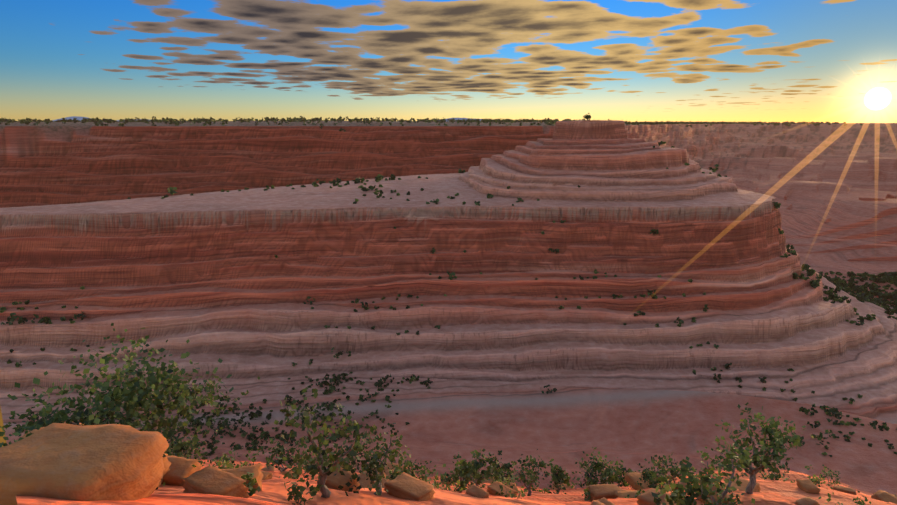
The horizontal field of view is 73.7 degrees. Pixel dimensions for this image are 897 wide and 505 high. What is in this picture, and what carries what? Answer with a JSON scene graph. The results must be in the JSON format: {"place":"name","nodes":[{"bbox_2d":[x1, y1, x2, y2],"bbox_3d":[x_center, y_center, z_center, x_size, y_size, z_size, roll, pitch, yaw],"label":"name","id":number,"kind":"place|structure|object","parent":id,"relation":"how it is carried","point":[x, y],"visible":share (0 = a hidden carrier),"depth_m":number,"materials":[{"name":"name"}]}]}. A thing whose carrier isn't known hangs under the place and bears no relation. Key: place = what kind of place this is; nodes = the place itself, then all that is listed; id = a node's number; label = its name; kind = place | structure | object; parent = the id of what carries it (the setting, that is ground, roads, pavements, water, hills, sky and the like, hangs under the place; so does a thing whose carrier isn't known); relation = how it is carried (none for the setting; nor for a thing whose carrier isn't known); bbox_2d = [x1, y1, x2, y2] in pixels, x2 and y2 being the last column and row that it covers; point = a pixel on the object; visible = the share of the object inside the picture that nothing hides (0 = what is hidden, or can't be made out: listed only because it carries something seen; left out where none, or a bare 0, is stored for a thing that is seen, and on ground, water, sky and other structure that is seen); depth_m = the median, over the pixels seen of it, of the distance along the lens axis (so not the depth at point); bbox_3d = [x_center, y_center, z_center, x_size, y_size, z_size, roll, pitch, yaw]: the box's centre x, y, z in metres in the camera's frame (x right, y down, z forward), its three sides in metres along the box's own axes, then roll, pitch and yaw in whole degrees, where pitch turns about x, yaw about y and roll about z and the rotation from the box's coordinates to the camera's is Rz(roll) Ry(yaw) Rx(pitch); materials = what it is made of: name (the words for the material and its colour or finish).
{"place":"outdoors","nodes":[
{"label":"outdoors","id":0,"kind":"place"},
{"bbox_2d":[0,116,896,504],"bbox_3d":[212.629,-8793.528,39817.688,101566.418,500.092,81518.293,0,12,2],"label":"terrain","id":1,"kind":"structure","parent":0,"point":[208,274],"depth_m":213.03,"materials":[{"name":"stone"}]},
{"bbox_2d":[0,115,862,131],"bbox_3d":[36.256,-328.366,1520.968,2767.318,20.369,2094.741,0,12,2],"label":"distant trees","id":2,"kind":"object","parent":1,"relation":"on","point":[96,121],"visible":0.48,"depth_m":724.48,"materials":[{"name":"green plant"}]},
{"bbox_2d":[0,422,896,504],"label":"boulders","id":3,"kind":"object","parent":1,"relation":"on","point":[113,462],"visible":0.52,"depth_m":4.71,"materials":[{"name":"orange stone"}]},
{"bbox_2d":[0,141,896,462],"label":"shrubs","id":4,"kind":"object","parent":1,"relation":"on","point":[850,287],"visible":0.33,"depth_m":189.41,"materials":[{"name":"green plant"}]},
{"bbox_2d":[0,113,896,504],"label":"juniper","id":5,"kind":"object","parent":1,"relation":"on","point":[118,395],"depth_m":8.49,"materials":[{"name":"green plant"}]},
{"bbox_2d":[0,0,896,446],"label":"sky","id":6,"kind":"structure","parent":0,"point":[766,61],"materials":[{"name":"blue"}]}
]}

